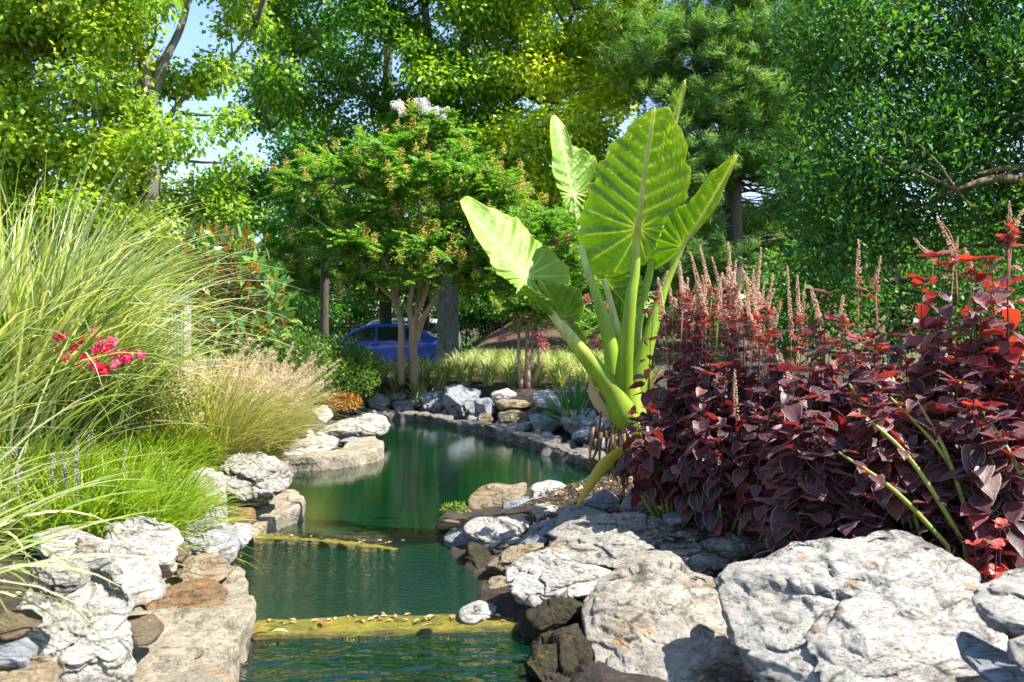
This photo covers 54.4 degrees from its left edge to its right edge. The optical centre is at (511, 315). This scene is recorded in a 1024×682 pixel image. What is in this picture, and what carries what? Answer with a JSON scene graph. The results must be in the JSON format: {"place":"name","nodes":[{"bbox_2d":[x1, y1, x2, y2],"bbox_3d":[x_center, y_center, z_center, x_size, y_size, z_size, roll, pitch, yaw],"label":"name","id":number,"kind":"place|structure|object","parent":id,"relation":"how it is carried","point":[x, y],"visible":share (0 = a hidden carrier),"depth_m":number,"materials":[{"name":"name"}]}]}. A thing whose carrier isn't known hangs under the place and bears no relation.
{"place":"outdoors","nodes":[
{"label":"outdoors","id":0,"kind":"place"},
{"bbox_2d":[103,341,356,471],"bbox_3d":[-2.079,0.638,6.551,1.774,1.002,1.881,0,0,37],"label":"fountain grass","id":1,"kind":"object","parent":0,"point":[233,418],"depth_m":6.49,"materials":[{"name":"plant"}]},
{"bbox_2d":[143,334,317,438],"bbox_3d":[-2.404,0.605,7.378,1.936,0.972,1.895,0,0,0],"label":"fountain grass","id":2,"kind":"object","parent":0,"point":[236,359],"depth_m":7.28,"materials":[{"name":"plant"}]},
{"bbox_2d":[192,360,390,371],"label":"road","id":3,"kind":"structure","parent":0,"point":[211,362],"depth_m":33.25,"materials":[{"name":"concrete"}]},
{"bbox_2d":[308,323,436,365],"bbox_3d":[-4.113,0.945,30.000,4.253,1.451,2.071,0,0,0],"label":"parked car","id":4,"kind":"object","parent":3,"relation":"on","point":[382,338],"visible":0.3,"depth_m":29.15,"materials":[{"name":"blue paint"}]},
{"bbox_2d":[239,631,574,681],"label":"water","id":5,"kind":"structure","parent":0,"point":[476,657],"depth_m":3.77,"materials":[{"name":"liquid"}]},
{"bbox_2d":[232,420,611,620],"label":"water","id":6,"kind":"structure","parent":0,"point":[412,481],"depth_m":6.01,"materials":[{"name":"liquid"}]},
{"bbox_2d":[0,302,1023,681],"bbox_3d":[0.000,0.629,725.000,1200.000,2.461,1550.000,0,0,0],"label":"ground","id":7,"kind":"structure","parent":0,"point":[504,602],"depth_m":10.21,"materials":[{"name":"soil"}]},
{"bbox_2d":[0,655,61,681],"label":"rock","id":8,"kind":"object","parent":7,"relation":"on","point":[41,668],"visible":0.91,"depth_m":2.73,"materials":[{"name":"beige stone"}]},
{"bbox_2d":[0,636,37,669],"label":"rock","id":9,"kind":"object","parent":8,"relation":"on","point":[18,653],"visible":0.88,"depth_m":2.77,"materials":[{"name":"grey stone"}]},
{"bbox_2d":[0,609,42,641],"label":"rock","id":10,"kind":"object","parent":9,"relation":"on","point":[21,623],"visible":1,"depth_m":2.87,"materials":[{"name":"beige stone"}]},
{"bbox_2d":[16,536,136,681],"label":"rock","id":11,"kind":"object","parent":7,"relation":"on","point":[73,645],"visible":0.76,"depth_m":3.14,"materials":[{"name":"white stone"}]},
{"bbox_2d":[26,558,91,597],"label":"rock","id":12,"kind":"object","parent":11,"relation":"on","point":[63,582],"visible":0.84,"depth_m":2.93,"materials":[{"name":"stone"}]},
{"bbox_2d":[31,526,93,559],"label":"rock","id":13,"kind":"object","parent":11,"relation":"on","point":[72,536],"visible":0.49,"depth_m":3.43,"materials":[{"name":"white stone"}]},
{"bbox_2d":[0,420,152,522],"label":"liriope","id":14,"kind":"object","parent":7,"relation":"on","point":[55,474],"visible":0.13,"depth_m":4.83,"materials":[{"name":"plant"}]},
{"bbox_2d":[0,410,162,679],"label":"broad leaved grass","id":15,"kind":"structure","parent":7,"relation":"on","point":[14,521],"depth_m":3.17,"materials":[{"name":"plant"}]},
{"bbox_2d":[0,332,193,625],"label":"broad leaved grass","id":16,"kind":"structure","parent":7,"relation":"on","point":[33,564],"depth_m":2.57,"materials":[{"name":"plant"}]},
{"bbox_2d":[0,169,199,469],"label":"miscanthus","id":17,"kind":"object","parent":7,"relation":"on","point":[4,381],"visible":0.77,"depth_m":4.69,"materials":[{"name":"plant"}]},
{"bbox_2d":[0,438,208,554],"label":"liriope","id":18,"kind":"object","parent":7,"relation":"on","point":[70,518],"visible":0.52,"depth_m":4.36,"materials":[{"name":"plant"}]},
{"bbox_2d":[31,424,221,499],"bbox_3d":[-2.144,0.894,5.384,1.203,0.619,1.191,0,0,0],"label":"liriope","id":19,"kind":"object","parent":7,"relation":"on","point":[123,452],"visible":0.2,"depth_m":5.36,"materials":[{"name":"plant"}]},
{"bbox_2d":[52,328,207,453],"bbox_3d":[-2.305,0.528,5.829,1.716,0.942,1.154,0,0,42],"label":"flowering bush","id":20,"kind":"object","parent":7,"relation":"on","point":[103,369],"visible":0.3,"depth_m":5.78,"materials":[{"name":"green plant"}]},
{"bbox_2d":[11,454,263,577],"bbox_3d":[-1.816,1.015,4.702,1.240,0.686,1.176,0,0,23],"label":"liriope","id":21,"kind":"object","parent":7,"relation":"on","point":[184,523],"visible":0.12,"depth_m":4.69,"materials":[{"name":"plant"}]},
{"bbox_2d":[7,207,272,340],"bbox_3d":[-9.489,-0.710,20.304,9.880,4.305,4.816,0,0,0],"label":"evergreen tree","id":22,"kind":"object","parent":7,"relation":"on","point":[164,257],"visible":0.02,"depth_m":19.93,"materials":[{"name":"green plant"}]},
{"bbox_2d":[0,0,283,371],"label":"maple tree","id":23,"kind":"object","parent":7,"relation":"on","point":[87,30],"visible":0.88,"depth_m":15.06,"materials":[{"name":"green plant"}]},
{"bbox_2d":[1,157,284,358],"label":"miscanthus","id":24,"kind":"object","parent":7,"relation":"on","point":[91,254],"visible":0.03,"depth_m":7.28,"materials":[{"name":"plant"}]},
{"bbox_2d":[102,516,183,578],"bbox_3d":[-1.565,0.975,4.106,0.374,0.226,0.374,0,0,0],"label":"rock","id":25,"kind":"object","parent":7,"relation":"on","point":[152,537],"visible":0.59,"depth_m":4.14,"materials":[{"name":"white stone"}]},
{"bbox_2d":[0,221,296,527],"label":"ornamental grass","id":26,"kind":"object","parent":7,"relation":"on","point":[35,420],"depth_m":4.31,"materials":[{"name":"plant"}]},
{"bbox_2d":[37,444,260,527],"bbox_3d":[-1.876,0.995,5.168,1.160,0.624,1.152,0,0,38],"label":"liriope","id":27,"kind":"object","parent":7,"relation":"on","point":[175,484],"visible":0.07,"depth_m":5.18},
{"bbox_2d":[0,124,311,472],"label":"miscanthus","id":28,"kind":"object","parent":7,"relation":"on","point":[86,303],"visible":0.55,"depth_m":5.33,"materials":[{"name":"plant"}]},
{"bbox_2d":[2,223,319,460],"bbox_3d":[-2.524,0.219,5.981,2.671,1.552,2.594,0,0,0],"label":"miscanthus","id":29,"kind":"object","parent":7,"relation":"on","point":[152,369],"visible":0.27,"depth_m":5.82,"materials":[{"name":"plant"}]},
{"bbox_2d":[90,409,245,480],"bbox_3d":[-2.221,0.876,6.014,1.094,0.632,1.241,0,0,-33],"label":"liriope","id":30,"kind":"object","parent":7,"relation":"on","point":[167,450],"visible":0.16,"depth_m":5.86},
{"bbox_2d":[77,446,266,526],"bbox_3d":[-1.901,0.999,5.096,1.126,0.607,1.233,0,0,21],"label":"liriope","id":31,"kind":"object","parent":7,"relation":"on","point":[184,478],"visible":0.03,"depth_m":5.11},
{"bbox_2d":[98,412,251,481],"bbox_3d":[-2.196,0.843,6.122,1.230,0.539,1.305,0,0,0],"label":"liriope","id":32,"kind":"object","parent":7,"relation":"on","point":[198,448],"visible":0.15,"depth_m":6.00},
{"bbox_2d":[142,578,227,610],"bbox_3d":[-1.327,1.159,4.035,0.355,0.119,0.322,0,0,-28],"label":"rock","id":33,"kind":"object","parent":7,"relation":"on","point":[200,593],"visible":0.64,"depth_m":4.02,"materials":[{"name":"brown stone"}]},
{"bbox_2d":[128,566,255,681],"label":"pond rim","id":34,"kind":"object","parent":7,"relation":"on","point":[205,644],"visible":0.56,"depth_m":3.63,"materials":[{"name":"stone"}]},
{"bbox_2d":[127,614,164,645],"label":"rock","id":35,"kind":"object","parent":34,"relation":"on","point":[146,629],"visible":0.71,"depth_m":3.44,"materials":[{"name":"beige stone"}]},
{"bbox_2d":[109,541,166,611],"bbox_3d":[-1.435,0.956,3.620,0.308,0.216,0.414,0,0,-43],"label":"rock","id":36,"kind":"object","parent":35,"relation":"on","point":[146,583],"visible":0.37,"depth_m":3.60,"materials":[{"name":"white stone"}]},
{"bbox_2d":[176,553,232,582],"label":"rock","id":37,"kind":"object","parent":34,"relation":"on","point":[217,567],"visible":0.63,"depth_m":4.35,"materials":[{"name":"beige stone"}]},
{"bbox_2d":[179,517,239,563],"bbox_3d":[-1.456,1.077,4.705,0.363,0.179,0.353,0,0,0],"label":"rock","id":38,"kind":"object","parent":34,"relation":"on","point":[226,544],"visible":0.5,"depth_m":4.67,"materials":[{"name":"grey stone"}]},
{"bbox_2d":[167,221,300,384],"bbox_3d":[-2.715,0.042,9.563,1.291,1.958,1.597,0,0,-16],"label":"magnolia","id":39,"kind":"object","parent":7,"relation":"on","point":[271,285],"visible":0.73,"depth_m":9.38,"materials":[{"name":"green plant"}]},
{"bbox_2d":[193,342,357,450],"bbox_3d":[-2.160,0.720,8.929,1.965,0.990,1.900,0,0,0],"label":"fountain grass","id":40,"kind":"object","parent":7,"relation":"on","point":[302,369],"depth_m":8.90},
{"bbox_2d":[249,489,305,543],"bbox_3d":[-1.543,1.433,6.337,0.469,0.540,1.526,0,0,-10],"label":"pond rim","id":41,"kind":"object","parent":7,"relation":"on","point":[281,510],"visible":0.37,"depth_m":6.07,"materials":[{"name":"stone"}]},
{"bbox_2d":[219,452,293,508],"bbox_3d":[-1.557,1.011,6.036,0.445,0.322,0.485,0,0,0],"label":"rock","id":42,"kind":"object","parent":41,"relation":"on","point":[265,477],"visible":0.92,"depth_m":5.95,"materials":[{"name":"stone"}]},
{"bbox_2d":[182,0,382,342],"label":"maple tree","id":43,"kind":"object","parent":7,"relation":"on","point":[272,229],"visible":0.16,"depth_m":26.88,"materials":[{"name":"green plant"}]},
{"bbox_2d":[227,254,351,364],"bbox_3d":[-7.299,-0.136,32.025,4.445,3.812,3.060,0,0,0],"label":"evergreen shrub","id":44,"kind":"object","parent":7,"relation":"on","point":[313,305],"visible":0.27,"depth_m":31.61,"materials":[{"name":"green plant"}]},
{"bbox_2d":[270,320,338,399],"bbox_3d":[-2.469,0.593,11.799,0.813,1.118,0.942,0,0,0],"label":"shrub","id":45,"kind":"object","parent":7,"relation":"on","point":[300,350],"visible":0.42,"depth_m":11.73,"materials":[{"name":"green plant"}]},
{"bbox_2d":[254,533,399,551],"bbox_3d":[-1.156,1.466,5.566,1.116,0.456,0.164,0,0,13],"label":"weir","id":46,"kind":"object","parent":7,"relation":"on","point":[331,542],"visible":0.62,"depth_m":5.53,"materials":[{"name":"stone"}]},
{"bbox_2d":[287,330,373,404],"bbox_3d":[-2.302,0.660,12.503,1.180,0.956,0.993,0,0,0],"label":"shrub","id":47,"kind":"object","parent":7,"relation":"on","point":[343,356],"visible":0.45,"depth_m":12.37,"materials":[{"name":"green plant"}]},
{"bbox_2d":[279,436,383,471],"bbox_3d":[-1.602,1.426,8.744,0.798,0.541,1.961,0,0,25],"label":"rock","id":48,"kind":"object","parent":7,"relation":"on","point":[366,450],"visible":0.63,"depth_m":8.40,"materials":[{"name":"stone"}]},
{"bbox_2d":[283,434,338,454],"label":"rock","id":49,"kind":"object","parent":48,"relation":"on","point":[318,444],"visible":0.19,"depth_m":9.03,"materials":[{"name":"white stone"}]},
{"bbox_2d":[245,46,437,368],"bbox_3d":[-5.084,-3.246,29.810,7.492,10.036,4.806,0,0,0],"label":"pine tree","id":50,"kind":"object","parent":7,"relation":"on","point":[309,278],"visible":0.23,"depth_m":29.14,"materials":[{"name":"green plant"}]},
{"bbox_2d":[321,388,362,416],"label":"succulent","id":51,"kind":"object","parent":7,"relation":"on","point":[350,396],"visible":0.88,"depth_m":12.04,"materials":[{"name":"orange plant"}]},
{"bbox_2d":[303,362,383,403],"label":"shrub","id":52,"kind":"object","parent":7,"relation":"on","point":[360,379],"visible":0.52,"depth_m":12.22,"materials":[{"name":"green plant"}]},
{"bbox_2d":[320,413,390,440],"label":"rock","id":53,"kind":"object","parent":7,"relation":"on","point":[371,424],"visible":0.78,"depth_m":9.99,"materials":[{"name":"stone"}]},
{"bbox_2d":[244,254,478,347],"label":"evergreen tree","id":54,"kind":"object","parent":7,"relation":"on","point":[352,313],"visible":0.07,"depth_m":42.54,"materials":[{"name":"green plant"}]},
{"bbox_2d":[340,345,386,399],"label":"shrub","id":55,"kind":"object","parent":7,"relation":"on","point":[367,356],"visible":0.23,"depth_m":12.94,"materials":[{"name":"green plant"}]},
{"bbox_2d":[1,477,756,680],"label":"leaf litter","id":56,"kind":"object","parent":7,"relation":"on","point":[648,533],"visible":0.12,"depth_m":5.22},
{"bbox_2d":[252,614,518,639],"bbox_3d":[-0.574,1.488,4.133,1.772,0.439,0.222,0,0,-5],"label":"weir","id":57,"kind":"object","parent":7,"relation":"on","point":[344,626],"visible":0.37,"depth_m":4.09,"materials":[{"name":"stone"}]},
{"bbox_2d":[458,600,496,624],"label":"rock","id":58,"kind":"object","parent":57,"relation":"on","point":[477,612],"visible":0.99,"depth_m":4.19,"materials":[{"name":"white stone"}]},
{"bbox_2d":[256,95,574,385],"bbox_3d":[-1.344,-0.977,13.299,4.415,3.844,2.901,0,0,0],"label":"crape myrtle","id":59,"kind":"object","parent":7,"relation":"on","point":[440,240],"visible":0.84,"depth_m":12.89,"materials":[{"name":"green plant"}]},
{"bbox_2d":[334,168,503,330],"bbox_3d":[-2.672,-1.812,30.445,5.421,7.165,4.936,0,0,0],"label":"evergreen tree","id":60,"kind":"object","parent":7,"relation":"on","point":[427,321],"visible":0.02,"depth_m":29.69,"materials":[{"name":"green plant"}]},
{"bbox_2d":[170,0,670,367],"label":"maple tree","id":61,"kind":"object","parent":7,"relation":"on","point":[442,74],"visible":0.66,"depth_m":20.52,"materials":[{"name":"green plant"}]},
{"bbox_2d":[442,384,481,418],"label":"rock","id":62,"kind":"object","parent":7,"relation":"on","point":[459,399],"visible":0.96,"depth_m":12.01,"materials":[{"name":"grey stone"}]},
{"bbox_2d":[462,541,494,567],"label":"rock","id":63,"kind":"object","parent":7,"relation":"on","point":[477,555],"visible":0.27,"depth_m":5.12,"materials":[{"name":"stone"}]},
{"bbox_2d":[339,408,631,475],"bbox_3d":[-0.255,1.448,10.309,0.918,0.606,6.158,0,0,-33],"label":"pond rim","id":64,"kind":"object","parent":7,"relation":"on","point":[554,448],"visible":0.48,"depth_m":10.26,"materials":[{"name":"stone"}]},
{"bbox_2d":[314,345,665,411],"bbox_3d":[-0.335,0.875,16.365,4.947,0.750,7.677,0,0,0],"label":"ground cover","id":65,"kind":"object","parent":7,"relation":"on","point":[559,364],"visible":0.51,"depth_m":13.40,"materials":[{"name":"plant"}]},
{"bbox_2d":[462,515,529,548],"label":"rock","id":66,"kind":"object","parent":7,"relation":"on","point":[493,532],"visible":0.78,"depth_m":5.41,"materials":[{"name":"white stone"}]},
{"bbox_2d":[468,482,526,508],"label":"rock","id":67,"kind":"object","parent":7,"relation":"on","point":[492,495],"visible":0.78,"depth_m":6.55,"materials":[{"name":"beige stone"}]},
{"bbox_2d":[486,542,543,575],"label":"rock","id":68,"kind":"object","parent":7,"relation":"on","point":[506,557],"visible":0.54,"depth_m":4.81,"materials":[{"name":"beige stone"}]},
{"bbox_2d":[516,519,554,544],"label":"rock","id":69,"kind":"object","parent":7,"relation":"on","point":[536,532],"visible":0.77,"depth_m":5.19,"materials":[{"name":"grey stone"}]},
{"bbox_2d":[469,198,610,388],"bbox_3d":[0.532,-0.279,12.722,2.292,2.440,1.826,0,0,0],"label":"crape myrtle","id":70,"kind":"object","parent":7,"relation":"on","point":[518,311],"visible":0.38,"depth_m":12.35,"materials":[{"name":"green plant"}]},
{"bbox_2d":[524,597,582,636],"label":"rock","id":71,"kind":"object","parent":7,"relation":"on","point":[549,614],"visible":0.79,"depth_m":4.00,"materials":[{"name":"stone"}]},
{"bbox_2d":[504,549,610,607],"bbox_3d":[0.207,1.147,4.272,0.482,0.213,0.386,0,0,0],"label":"rock","id":72,"kind":"object","parent":7,"relation":"on","point":[534,579],"visible":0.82,"depth_m":4.21,"materials":[{"name":"white stone"}]},
{"bbox_2d":[524,623,594,681],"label":"rock","id":73,"kind":"object","parent":7,"relation":"on","point":[565,654],"visible":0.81,"depth_m":3.60,"materials":[{"name":"stone"}]},
{"bbox_2d":[523,371,596,434],"bbox_3d":[0.662,0.926,10.257,1.007,0.733,1.171,0,0,23],"label":"yucca","id":74,"kind":"object","parent":7,"relation":"on","point":[576,400],"visible":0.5,"depth_m":10.26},
{"bbox_2d":[560,408,596,433],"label":"rock","id":75,"kind":"object","parent":7,"relation":"on","point":[585,421],"visible":0.77,"depth_m":10.02,"materials":[{"name":"grey stone"}]},
{"bbox_2d":[553,504,610,527],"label":"rock","id":76,"kind":"object","parent":7,"relation":"on","point":[569,512],"visible":0.4,"depth_m":5.26,"materials":[{"name":"grey stone"}]},
{"bbox_2d":[459,79,737,506],"bbox_3d":[0.452,-0.136,5.478,1.489,2.458,0.811,0,0,0],"label":"elephant ear","id":77,"kind":"object","parent":7,"relation":"on","point":[632,217],"visible":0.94,"depth_m":5.43},
{"bbox_2d":[582,490,619,512],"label":"rock","id":78,"kind":"object","parent":7,"relation":"on","point":[602,500],"visible":0.92,"depth_m":5.40,"materials":[{"name":"grey stone"}]},
{"bbox_2d":[526,474,766,681],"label":"mulch chips","id":79,"kind":"object","parent":7,"relation":"on","point":[685,540],"visible":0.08,"depth_m":5.26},
{"bbox_2d":[539,511,755,575],"bbox_3d":[0.708,1.094,4.645,1.174,0.259,0.520,0,0,0],"label":"rock","id":80,"kind":"object","parent":7,"relation":"on","point":[611,541],"visible":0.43,"depth_m":4.62,"materials":[{"name":"stone"}]},
{"bbox_2d":[610,380,697,518],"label":"coleus","id":81,"kind":"object","parent":7,"relation":"on","point":[646,487],"visible":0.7,"depth_m":4.91,"materials":[{"name":"purple plant"}]},
{"bbox_2d":[581,550,753,681],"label":"rock","id":82,"kind":"object","parent":7,"relation":"on","point":[657,613],"visible":0.88,"depth_m":3.69,"materials":[{"name":"beige stone"}]},
{"bbox_2d":[627,244,727,518],"bbox_3d":[0.897,0.362,5.125,0.560,1.474,0.504,0,0,-28],"label":"coleus","id":83,"kind":"object","parent":7,"relation":"on","point":[688,345],"visible":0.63,"depth_m":5.05,"materials":[{"name":"red plant"}]},
{"bbox_2d":[594,228,782,348],"bbox_3d":[4.848,-0.966,26.521,5.814,4.315,4.912,0,0,0],"label":"evergreen tree","id":84,"kind":"object","parent":7,"relation":"on","point":[713,333],"visible":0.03,"depth_m":26.50,"materials":[{"name":"green plant"}]},
{"bbox_2d":[585,0,842,364],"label":"pine tree","id":85,"kind":"object","parent":7,"relation":"on","point":[729,78],"visible":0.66,"depth_m":18.74,"materials":[{"name":"green plant"}]},
{"bbox_2d":[659,350,768,536],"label":"coleus","id":86,"kind":"object","parent":7,"relation":"on","point":[703,459],"visible":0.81,"depth_m":4.68,"materials":[{"name":"purple plant"}]},
{"bbox_2d":[652,243,776,520],"bbox_3d":[1.055,0.352,5.010,0.526,1.454,0.574,0,0,-44],"label":"coleus","id":87,"kind":"object","parent":7,"relation":"on","point":[728,331],"visible":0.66,"depth_m":4.91,"materials":[{"name":"purple plant"}]},
{"bbox_2d":[689,434,761,536],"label":"coleus","id":88,"kind":"object","parent":7,"relation":"on","point":[732,496],"visible":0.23,"depth_m":4.72,"materials":[{"name":"purple plant"}]},
{"bbox_2d":[429,199,1023,339],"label":"evergreen tree","id":89,"kind":"object","parent":7,"relation":"on","point":[472,317],"visible":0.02,"depth_m":40.27,"materials":[{"name":"green plant"}]},
{"bbox_2d":[712,247,831,524],"bbox_3d":[1.260,0.371,4.914,0.589,1.432,0.517,0,0,0],"label":"coleus","id":90,"kind":"object","parent":7,"relation":"on","point":[771,398],"visible":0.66,"depth_m":4.84,"materials":[{"name":"purple plant"}]},
{"bbox_2d":[727,350,835,554],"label":"coleus","id":91,"kind":"object","parent":7,"relation":"on","point":[740,475],"visible":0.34,"depth_m":4.51,"materials":[{"name":"purple plant"}]},
{"bbox_2d":[743,459,824,558],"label":"coleus","id":92,"kind":"object","parent":7,"relation":"on","point":[776,533],"visible":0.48,"depth_m":4.05,"materials":[{"name":"purple plant"}]},
{"bbox_2d":[688,0,880,359],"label":"pine tree","id":93,"kind":"object","parent":7,"relation":"on","point":[758,226],"visible":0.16,"depth_m":21.93,"materials":[{"name":"green plant"}]},
{"bbox_2d":[749,362,895,540],"bbox_3d":[1.294,0.695,4.120,0.593,1.009,0.555,0,0,0],"label":"coleus","id":94,"kind":"object","parent":7,"relation":"on","point":[811,466],"visible":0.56,"depth_m":4.04,"materials":[{"name":"purple plant"}]},
{"bbox_2d":[782,239,905,478],"bbox_3d":[1.550,0.382,4.605,0.596,1.472,0.517,0,0,19],"label":"coleus","id":95,"kind":"object","parent":7,"relation":"on","point":[829,370],"visible":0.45,"depth_m":4.55,"materials":[{"name":"purple plant"}]},
{"bbox_2d":[714,530,1007,681],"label":"rock","id":96,"kind":"object","parent":7,"relation":"on","point":[889,606],"visible":0.94,"depth_m":3.19,"materials":[{"name":"white stone"}]},
{"bbox_2d":[831,486,895,538],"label":"coleus","id":97,"kind":"object","parent":7,"relation":"on","point":[869,528],"visible":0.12,"depth_m":3.83,"materials":[{"name":"purple plant"}]},
{"bbox_2d":[719,204,1023,366],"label":"evergreen tree","id":98,"kind":"object","parent":7,"relation":"on","point":[894,314],"visible":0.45,"depth_m":16.95,"materials":[{"name":"green plant"}]},
{"bbox_2d":[752,0,1023,295],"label":"holly tree","id":99,"kind":"object","parent":7,"relation":"on","point":[915,142],"visible":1,"depth_m":9.21,"materials":[{"name":"green plant"}]},
{"bbox_2d":[826,218,963,539],"bbox_3d":[1.727,0.375,4.406,0.653,1.623,0.611,0,0,0],"label":"coleus","id":100,"kind":"object","parent":7,"relation":"on","point":[916,339],"visible":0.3,"depth_m":4.36,"materials":[{"name":"purple plant"}]},
{"bbox_2d":[840,369,988,566],"bbox_3d":[1.566,0.714,3.908,0.612,1.004,0.468,0,0,34],"label":"coleus","id":101,"kind":"object","parent":7,"relation":"on","point":[890,504],"visible":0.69,"depth_m":3.85,"materials":[{"name":"purple plant"}]},
{"bbox_2d":[823,381,1023,567],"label":"coleus","id":102,"kind":"object","parent":7,"relation":"on","point":[932,407],"visible":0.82,"depth_m":3.80,"materials":[{"name":"purple plant"}]},
{"bbox_2d":[890,247,1020,578],"bbox_3d":[1.909,0.464,4.216,0.551,1.515,0.622,0,0,-44],"label":"coleus","id":103,"kind":"object","parent":7,"relation":"on","point":[933,355],"visible":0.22,"depth_m":4.20,"materials":[{"name":"red plant"}]},
{"bbox_2d":[920,370,1023,578],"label":"coleus","id":104,"kind":"object","parent":7,"relation":"on","point":[991,478],"visible":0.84,"depth_m":3.72,"materials":[{"name":"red plant"}]},
{"bbox_2d":[945,201,1023,577],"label":"coleus","id":105,"kind":"object","parent":7,"relation":"on","point":[1008,349],"visible":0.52,"depth_m":4.09,"materials":[{"name":"red plant"}]},
{"bbox_2d":[956,631,1023,681],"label":"rock","id":106,"kind":"object","parent":7,"relation":"on","point":[988,662],"visible":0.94,"depth_m":2.49,"materials":[{"name":"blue stone"}]},
{"bbox_2d":[971,568,1023,637],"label":"rock","id":107,"kind":"object","parent":106,"relation":"on","point":[998,602],"visible":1,"depth_m":2.57,"materials":[{"name":"white stone"}]},
{"bbox_2d":[963,517,1021,651],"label":"coleus","id":108,"kind":"object","parent":7,"relation":"on","point":[994,570],"visible":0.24,"depth_m":3.58,"materials":[{"name":"red plant"}]},
{"bbox_2d":[3,0,1023,315],"label":"sky","id":109,"kind":"structure","parent":0,"point":[192,36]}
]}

